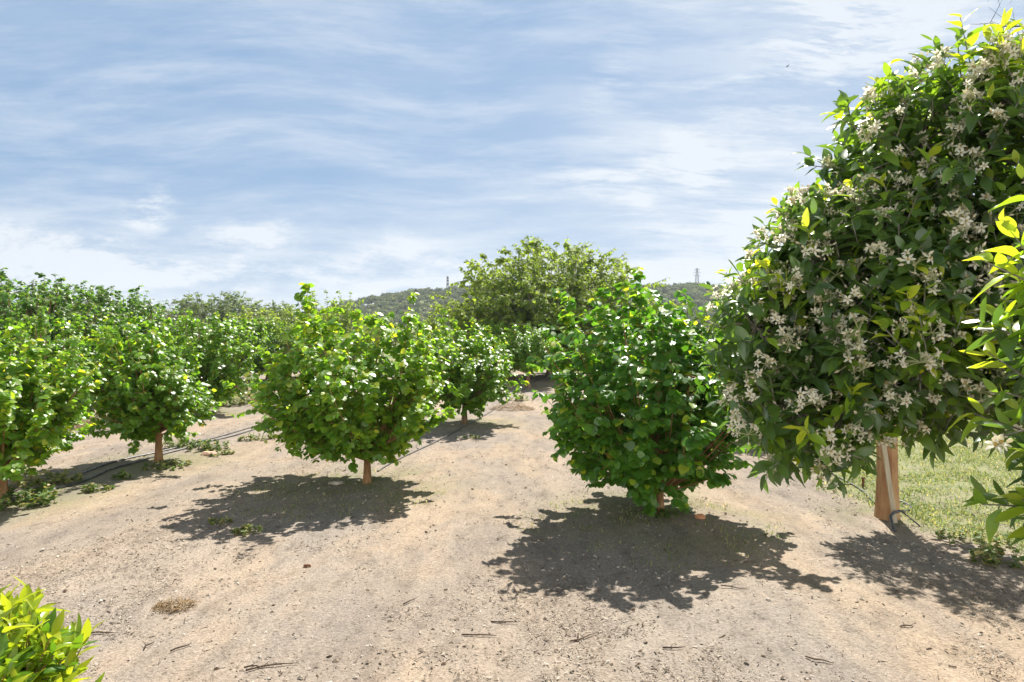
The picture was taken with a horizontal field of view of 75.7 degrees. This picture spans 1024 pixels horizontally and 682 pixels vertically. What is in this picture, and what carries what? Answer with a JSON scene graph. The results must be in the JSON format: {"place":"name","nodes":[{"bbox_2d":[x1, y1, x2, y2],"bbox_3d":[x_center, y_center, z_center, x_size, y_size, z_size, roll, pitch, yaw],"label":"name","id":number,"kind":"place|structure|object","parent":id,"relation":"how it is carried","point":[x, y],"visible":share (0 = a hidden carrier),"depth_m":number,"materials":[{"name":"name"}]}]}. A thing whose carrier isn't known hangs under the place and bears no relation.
{"place":"outdoors","nodes":[
{"label":"outdoors","id":0,"kind":"place"},
{"bbox_2d":[74,417,100,428],"bbox_3d":[-9.829,1.819,15.055,1.211,0.344,0.886,0,0,0],"label":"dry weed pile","id":1,"kind":"object","parent":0,"point":[80,425],"visible":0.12,"depth_m":15.00,"materials":[{"name":"brown plant"}]},
{"bbox_2d":[227,469,789,569],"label":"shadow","id":2,"kind":"object","parent":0,"point":[517,519],"visible":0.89,"depth_m":7.70,"materials":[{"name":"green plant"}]},
{"bbox_2d":[0,293,1023,681],"bbox_3d":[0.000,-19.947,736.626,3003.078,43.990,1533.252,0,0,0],"label":"ground","id":3,"kind":"structure","parent":0,"point":[834,565],"depth_m":5.75,"materials":[{"name":"soil"}]},
{"bbox_2d":[0,282,38,323],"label":"dense tree","id":4,"kind":"object","parent":3,"relation":"on","point":[16,296],"visible":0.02,"depth_m":25.05,"materials":[{"name":"green plant"}]},
{"bbox_2d":[0,481,60,510],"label":"weed clump","id":5,"kind":"object","parent":3,"relation":"on","point":[39,495],"visible":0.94,"depth_m":7.97,"materials":[{"name":"green plant"}]},
{"bbox_2d":[9,466,82,487],"bbox_3d":[-6.552,1.904,9.322,0.898,0.242,0.770,0,0,-23],"label":"weed clump","id":6,"kind":"object","parent":3,"relation":"on","point":[55,478],"visible":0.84,"depth_m":9.23,"materials":[{"name":"green plant"}]},
{"bbox_2d":[0,575,104,681],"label":"lance leaved shrub","id":7,"kind":"object","parent":3,"relation":"on","point":[32,649],"visible":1,"depth_m":2.41,"materials":[{"name":"green plant"}]},
{"bbox_2d":[0,325,106,501],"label":"orchard tree","id":8,"kind":"object","parent":3,"relation":"on","point":[37,423],"visible":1,"depth_m":8.03,"materials":[{"name":"green plant"}]},
{"bbox_2d":[0,306,130,403],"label":"orchard tree","id":9,"kind":"object","parent":3,"relation":"on","point":[61,342],"visible":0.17,"depth_m":16.36,"materials":[{"name":"green plant"}]},
{"bbox_2d":[0,267,132,366],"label":"dense tree","id":10,"kind":"object","parent":3,"relation":"on","point":[53,311],"visible":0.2,"depth_m":19.86,"materials":[{"name":"green plant"}]},
{"bbox_2d":[15,284,127,319],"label":"dense tree","id":11,"kind":"object","parent":3,"relation":"on","point":[76,288],"depth_m":28.33,"materials":[{"name":"green plant"}]},
{"bbox_2d":[80,482,114,493],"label":"weed clump","id":12,"kind":"object","parent":3,"relation":"on","point":[90,488],"visible":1,"depth_m":8.69,"materials":[{"name":"green plant"}]},
{"bbox_2d":[91,631,115,632],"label":"fallen twig","id":13,"kind":"object","parent":3,"relation":"on","point":[102,632],"visible":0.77,"depth_m":4.48,"materials":[{"name":"wood"}]},
{"bbox_2d":[79,312,147,386],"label":"orchard tree","id":14,"kind":"object","parent":3,"relation":"on","point":[101,323],"visible":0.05,"depth_m":20.53,"materials":[{"name":"green plant"}]},
{"bbox_2d":[110,469,133,479],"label":"weed clump","id":15,"kind":"object","parent":3,"relation":"on","point":[122,474],"visible":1,"depth_m":9.55,"materials":[{"name":"green plant"}]},
{"bbox_2d":[2,429,254,503],"bbox_3d":[-5.795,1.988,14.144,0.380,0.061,13.875,0,0,4],"label":"irrigation hose","id":16,"kind":"object","parent":3,"relation":"on","point":[92,477],"visible":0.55,"depth_m":10.47,"materials":[{"name":"black plastic"}]},
{"bbox_2d":[60,285,202,348],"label":"dense tree","id":17,"kind":"object","parent":3,"relation":"on","point":[135,305],"visible":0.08,"depth_m":24.38,"materials":[{"name":"green plant"}]},
{"bbox_2d":[34,427,250,487],"bbox_3d":[-6.019,1.985,15.386,0.276,0.057,12.936,0,0,5],"label":"irrigation hose","id":18,"kind":"object","parent":3,"relation":"on","point":[91,469],"visible":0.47,"depth_m":11.33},
{"bbox_2d":[72,316,225,461],"bbox_3d":[-5.983,0.817,10.751,2.445,2.471,2.326,0,0,-27],"label":"orchard tree","id":19,"kind":"object","parent":3,"relation":"on","point":[151,399],"visible":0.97,"depth_m":10.51,"materials":[{"name":"green plant"}]},
{"bbox_2d":[142,301,169,318],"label":"pale tree","id":20,"kind":"object","parent":3,"relation":"on","point":[155,307],"depth_m":118.72,"materials":[{"name":"green plant"}]},
{"bbox_2d":[124,306,197,332],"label":"dense tree","id":21,"kind":"object","parent":3,"relation":"on","point":[170,316],"depth_m":31.34,"materials":[{"name":"green plant"}]},
{"bbox_2d":[141,458,191,470],"bbox_3d":[-5.469,1.947,10.388,0.660,0.140,0.590,0,0,0],"label":"weed clump","id":22,"kind":"object","parent":3,"relation":"on","point":[174,463],"visible":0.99,"depth_m":10.44,"materials":[{"name":"green plant"}]},
{"bbox_2d":[146,302,189,320],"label":"bare tree","id":23,"kind":"object","parent":3,"relation":"on","point":[177,314],"visible":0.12,"depth_m":59.77,"materials":[{"name":"grey plant"}]},
{"bbox_2d":[150,595,199,614],"bbox_3d":[-2.517,1.950,4.929,0.338,0.086,0.275,0,0,0],"label":"dry grass clump","id":24,"kind":"object","parent":3,"relation":"on","point":[170,603],"visible":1,"depth_m":4.90,"materials":[{"name":"beige plant"}]},
{"bbox_2d":[170,643,190,651],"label":"fallen twig","id":25,"kind":"object","parent":3,"relation":"on","point":[179,647],"visible":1,"depth_m":4.26,"materials":[{"name":"beige wood"}]},
{"bbox_2d":[162,438,201,447],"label":"weed clump","id":26,"kind":"object","parent":3,"relation":"on","point":[172,443],"visible":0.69,"depth_m":12.31,"materials":[{"name":"green plant"}]},
{"bbox_2d":[162,315,215,368],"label":"orchard tree","id":27,"kind":"object","parent":3,"relation":"on","point":[190,334],"visible":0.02,"depth_m":27.90,"materials":[{"name":"green plant"}]},
{"bbox_2d":[201,451,216,455],"bbox_3d":[-5.331,1.986,11.573,0.288,0.093,0.189,0,0,0],"label":"stone","id":28,"kind":"object","parent":3,"relation":"on","point":[205,453],"visible":0.89,"depth_m":11.53,"materials":[{"name":"beige stone"}]},
{"bbox_2d":[187,438,230,451],"bbox_3d":[-5.558,1.909,12.126,0.853,0.228,0.491,0,0,0],"label":"weed clump","id":29,"kind":"object","parent":3,"relation":"on","point":[207,446],"visible":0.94,"depth_m":12.06,"materials":[{"name":"green plant"}]},
{"bbox_2d":[154,310,269,412],"bbox_3d":[-8.573,0.617,18.007,3.348,2.920,3.405,0,0,0],"label":"orchard tree","id":30,"kind":"object","parent":3,"relation":"on","point":[219,365],"visible":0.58,"depth_m":17.88,"materials":[{"name":"green plant"}]},
{"bbox_2d":[151,290,275,327],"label":"domed tree","id":31,"kind":"object","parent":3,"relation":"on","point":[196,307],"visible":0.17,"depth_m":87.33,"materials":[{"name":"green plant"}]},
{"bbox_2d":[207,516,233,524],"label":"weed clump","id":32,"kind":"object","parent":3,"relation":"on","point":[212,520],"visible":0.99,"depth_m":7.22,"materials":[{"name":"green plant"}]},
{"bbox_2d":[208,400,234,407],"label":"weed clump","id":33,"kind":"object","parent":3,"relation":"on","point":[211,406],"visible":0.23,"depth_m":19.93,"materials":[{"name":"green plant"}]},
{"bbox_2d":[210,450,234,456],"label":"weed clump","id":34,"kind":"object","parent":3,"relation":"on","point":[222,452],"visible":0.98,"depth_m":11.62,"materials":[{"name":"green plant"}]},
{"bbox_2d":[206,313,277,381],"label":"orchard tree","id":35,"kind":"object","parent":3,"relation":"on","point":[257,341],"visible":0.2,"depth_m":32.10,"materials":[{"name":"green plant"}]},
{"bbox_2d":[218,390,265,405],"bbox_3d":[-8.868,1.755,20.760,2.319,0.564,1.709,0,0,0],"label":"weed clump","id":36,"kind":"object","parent":3,"relation":"on","point":[244,398],"visible":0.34,"depth_m":20.60,"materials":[{"name":"green plant"}]},
{"bbox_2d":[230,523,262,535],"bbox_3d":[-2.743,1.954,6.808,0.280,0.115,0.247,0,0,21],"label":"weed clump","id":37,"kind":"object","parent":3,"relation":"on","point":[235,530],"visible":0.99,"depth_m":6.83,"materials":[{"name":"green plant"}]},
{"bbox_2d":[234,381,259,394],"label":"weed clump","id":38,"kind":"object","parent":3,"relation":"on","point":[247,388],"visible":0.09,"depth_m":24.32,"materials":[{"name":"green plant"}]},
{"bbox_2d":[238,432,274,440],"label":"weed clump","id":39,"kind":"object","parent":3,"relation":"on","point":[252,436],"visible":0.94,"depth_m":13.18,"materials":[{"name":"green plant"}]},
{"bbox_2d":[223,305,289,331],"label":"pale tree","id":40,"kind":"object","parent":3,"relation":"on","point":[249,317],"visible":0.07,"depth_m":69.31,"materials":[{"name":"green plant"}]},
{"bbox_2d":[235,317,301,379],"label":"orchard tree","id":41,"kind":"object","parent":3,"relation":"on","point":[274,339],"visible":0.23,"depth_m":33.30,"materials":[{"name":"green plant"}]},
{"bbox_2d":[245,661,293,670],"bbox_3d":[-1.466,1.972,4.023,0.301,0.013,0.081,0,0,-20],"label":"fallen twig","id":42,"kind":"object","parent":3,"relation":"on","point":[264,665],"visible":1,"depth_m":4.00,"materials":[{"name":"wood"}]},
{"bbox_2d":[265,299,297,315],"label":"pale tree","id":43,"kind":"object","parent":3,"relation":"on","point":[273,307],"visible":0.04,"depth_m":109.08,"materials":[{"name":"green plant"}]},
{"bbox_2d":[263,304,302,331],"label":"pale tree","id":44,"kind":"object","parent":3,"relation":"on","point":[279,314],"visible":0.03,"depth_m":70.43,"materials":[{"name":"green plant"}]},
{"bbox_2d":[275,318,297,333],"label":"orchard tree","id":45,"kind":"object","parent":3,"relation":"on","point":[286,325],"visible":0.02,"depth_m":49.10,"materials":[{"name":"green plant"}]},
{"bbox_2d":[262,290,392,360],"bbox_3d":[-9.368,-0.311,33.664,5.763,4.759,6.059,0,0,40],"label":"tree","id":46,"kind":"object","parent":3,"relation":"on","point":[345,318],"visible":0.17,"depth_m":33.35,"materials":[{"name":"green plant"}]},
{"bbox_2d":[328,481,343,484],"bbox_3d":[-2.470,1.998,9.253,0.226,0.056,0.128,0,0,0],"label":"stone","id":47,"kind":"object","parent":3,"relation":"on","point":[336,482],"visible":0.96,"depth_m":9.21,"materials":[{"name":"grey stone"}]},
{"bbox_2d":[220,283,463,483],"bbox_3d":[-2.345,0.611,9.058,3.360,2.880,3.334,0,0,0],"label":"orchard tree","id":48,"kind":"object","parent":3,"relation":"on","point":[329,412],"visible":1,"depth_m":8.70,"materials":[{"name":"green plant"}]},
{"bbox_2d":[353,317,405,348],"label":"pale tree","id":49,"kind":"object","parent":3,"relation":"on","point":[395,341],"visible":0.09,"depth_m":94.30,"materials":[{"name":"green plant"}]},
{"bbox_2d":[407,320,449,356],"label":"orchard tree","id":50,"kind":"object","parent":3,"relation":"on","point":[424,327],"visible":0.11,"depth_m":39.07,"materials":[{"name":"green plant"}]},
{"bbox_2d":[412,317,451,338],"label":"pale tree","id":51,"kind":"object","parent":3,"relation":"on","point":[430,332],"visible":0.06,"depth_m":119.15,"materials":[{"name":"green plant"}]},
{"bbox_2d":[377,380,537,471],"bbox_3d":[-0.235,1.986,21.820,0.271,0.050,23.859,0,0,8],"label":"irrigation hose","id":52,"kind":"object","parent":3,"relation":"on","point":[383,467],"visible":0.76,"depth_m":12.93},
{"bbox_2d":[456,433,480,438],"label":"weed clump","id":53,"kind":"object","parent":3,"relation":"on","point":[473,436],"visible":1,"depth_m":13.51,"materials":[{"name":"green plant"}]},
{"bbox_2d":[412,308,530,423],"bbox_3d":[-1.150,0.620,15.890,3.077,2.869,3.269,0,0,32],"label":"orchard tree","id":54,"kind":"object","parent":3,"relation":"on","point":[475,386],"visible":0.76,"depth_m":15.29,"materials":[{"name":"green plant"}]},
{"bbox_2d":[461,634,496,635],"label":"fallen twig","id":55,"kind":"object","parent":3,"relation":"on","point":[478,634],"visible":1,"depth_m":4.47,"materials":[{"name":"wood"}]},
{"bbox_2d":[459,318,523,376],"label":"orchard tree","id":56,"kind":"object","parent":3,"relation":"on","point":[497,330],"visible":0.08,"depth_m":30.75,"materials":[{"name":"green plant"}]},
{"bbox_2d":[491,619,514,622],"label":"fallen twig","id":57,"kind":"object","parent":3,"relation":"on","point":[502,621],"visible":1,"depth_m":4.71,"materials":[{"name":"brown wood"}]},
{"bbox_2d":[488,400,534,410],"bbox_3d":[-0.002,1.823,19.246,1.417,0.368,1.084,0,0,0],"label":"brush heap","id":58,"kind":"object","parent":3,"relation":"on","point":[517,406],"visible":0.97,"depth_m":19.21,"materials":[{"name":"brown plant"}]},
{"bbox_2d":[0,400,1023,681],"bbox_3d":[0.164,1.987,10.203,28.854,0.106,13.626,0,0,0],"label":"straw litter","id":59,"kind":"object","parent":3,"relation":"on","point":[456,679],"visible":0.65,"depth_m":5.35,"materials":[{"name":"beige plant"}]},
{"bbox_2d":[510,393,532,400],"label":"weed clump","id":60,"kind":"object","parent":3,"relation":"on","point":[522,396],"visible":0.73,"depth_m":22.03,"materials":[{"name":"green plant"}]},
{"bbox_2d":[491,322,560,387],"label":"orchard tree","id":61,"kind":"object","parent":3,"relation":"on","point":[531,345],"visible":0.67,"depth_m":27.69,"materials":[{"name":"green plant"}]},
{"bbox_2d":[317,282,749,328],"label":"hill woods","id":62,"kind":"object","parent":3,"relation":"on","point":[695,291],"visible":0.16,"depth_m":426.49,"materials":[{"name":"green plant"}]},
{"bbox_2d":[425,235,685,377],"bbox_3d":[2.178,-1.898,35.666,14.240,7.916,11.892,0,0,0],"label":"spreading tree","id":63,"kind":"object","parent":3,"relation":"on","point":[527,298],"visible":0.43,"depth_m":33.37,"materials":[{"name":"green plant"}]},
{"bbox_2d":[569,632,598,641],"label":"fallen twig","id":64,"kind":"object","parent":3,"relation":"on","point":[582,637],"visible":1,"depth_m":4.41,"materials":[{"name":"wood"}]},
{"bbox_2d":[572,313,703,399],"bbox_3d":[2.661,0.710,15.286,3.348,2.788,3.405,0,0,-26],"label":"orchard tree","id":65,"kind":"object","parent":3,"relation":"on","point":[624,322],"depth_m":14.59,"materials":[{"name":"green plant"}]},
{"bbox_2d":[526,267,773,516],"bbox_3d":[1.689,0.616,7.770,3.070,2.931,3.181,0,0,0],"label":"orchard tree","id":66,"kind":"object","parent":3,"relation":"on","point":[611,421],"visible":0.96,"depth_m":7.06,"materials":[{"name":"green plant"}]},
{"bbox_2d":[650,506,678,518],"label":"weed clump","id":67,"kind":"object","parent":3,"relation":"on","point":[662,513],"visible":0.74,"depth_m":7.55,"materials":[{"name":"green plant"}]},
{"bbox_2d":[693,268,700,282],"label":"power pylon","id":68,"kind":"object","parent":3,"relation":"on","point":[697,269],"visible":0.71,"depth_m":504.95,"materials":[{"name":"metal"}]},
{"bbox_2d":[694,514,705,518],"bbox_3d":[2.126,1.994,7.455,0.123,0.076,0.063,0,0,0],"label":"pottery shard","id":69,"kind":"object","parent":3,"relation":"on","point":[700,516],"visible":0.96,"depth_m":7.44,"materials":[{"name":"ceramic"}]},
{"bbox_2d":[695,320,724,340],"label":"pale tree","id":70,"kind":"object","parent":3,"relation":"on","point":[708,329],"visible":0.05,"depth_m":104.28,"materials":[{"name":"green plant"}]},
{"bbox_2d":[721,584,744,588],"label":"fallen twig","id":71,"kind":"object","parent":3,"relation":"on","point":[733,586],"visible":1,"depth_m":5.31,"materials":[{"name":"wood"}]},
{"bbox_2d":[805,655,831,662],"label":"fallen twig","id":72,"kind":"object","parent":3,"relation":"on","point":[817,659],"visible":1,"depth_m":4.10,"materials":[{"name":"beige wood"}]},
{"bbox_2d":[688,7,1023,545],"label":"citrus tree","id":73,"kind":"object","parent":3,"relation":"on","point":[912,234],"visible":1,"depth_m":3.65,"materials":[{"name":"green plant"}]},
{"bbox_2d":[861,477,864,487],"bbox_3d":[4.764,1.943,8.933,0.048,0.190,0.048,0,0,-22],"label":"rusty peg","id":74,"kind":"object","parent":3,"relation":"on","point":[863,481],"visible":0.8,"depth_m":8.92,"materials":[{"name":"metal"}]},
{"bbox_2d":[832,474,912,512],"bbox_3d":[4.863,1.983,9.586,0.406,0.054,3.966,0,0,8],"label":"irrigation hose","id":75,"kind":"object","parent":3,"relation":"on","point":[864,492],"visible":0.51,"depth_m":8.44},
{"bbox_2d":[881,444,897,522],"bbox_3d":[4.177,1.592,7.282,0.048,0.920,0.020,-5,-6,0],"label":"wooden lath","id":76,"kind":"object","parent":3,"relation":"on","point":[888,479],"visible":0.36,"depth_m":7.28,"materials":[{"name":"wood"}]},
{"bbox_2d":[889,509,920,531],"bbox_3d":[4.166,1.932,7.068,0.458,0.181,0.207,0,0,-25],"label":"bent pipe","id":77,"kind":"object","parent":3,"relation":"on","point":[892,514],"visible":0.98,"depth_m":7.10,"materials":[{"name":"black plastic"}]},
{"bbox_2d":[934,529,965,539],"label":"weed clump","id":78,"kind":"object","parent":3,"relation":"on","point":[938,533],"visible":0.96,"depth_m":6.68,"materials":[{"name":"green plant"}]},
{"bbox_2d":[945,527,1013,549],"bbox_3d":[4.606,1.937,6.502,0.604,0.181,0.449,0,0,30],"label":"weed clump","id":79,"kind":"object","parent":3,"relation":"on","point":[995,538],"visible":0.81,"depth_m":6.51,"materials":[{"name":"green plant"}]},
{"bbox_2d":[968,538,1023,568],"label":"weed clump","id":80,"kind":"object","parent":3,"relation":"on","point":[992,555],"visible":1,"depth_m":5.92,"materials":[{"name":"green plant"}]},
{"bbox_2d":[980,0,1022,41],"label":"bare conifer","id":81,"kind":"object","parent":3,"relation":"on","point":[1000,24],"visible":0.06,"depth_m":9.38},
{"bbox_2d":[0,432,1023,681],"bbox_3d":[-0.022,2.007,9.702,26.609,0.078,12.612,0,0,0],"label":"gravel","id":82,"kind":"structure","parent":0,"point":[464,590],"depth_m":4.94,"materials":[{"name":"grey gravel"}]},
{"bbox_2d":[0,0,1023,317],"label":"sky","id":83,"kind":"structure","parent":0,"point":[264,149],"materials":[{"name":"blue"}]},
{"bbox_2d":[769,420,1023,558],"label":"grass","id":84,"kind":"structure","parent":0,"point":[925,511],"depth_m":9.02,"materials":[{"name":"green plant"}]},
{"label":"citrus tree","id":85,"kind":"object","parent":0,"visible":0},
{"bbox_2d":[874,425,900,520],"bbox_3d":[4.244,1.463,7.453,0.265,1.168,0.275,0,0,0],"label":"trunk wrap","id":86,"kind":"object","parent":85,"relation":"attached to","point":[882,510],"visible":0.48,"depth_m":7.37,"materials":[{"name":"brown cardboard"}]}
]}

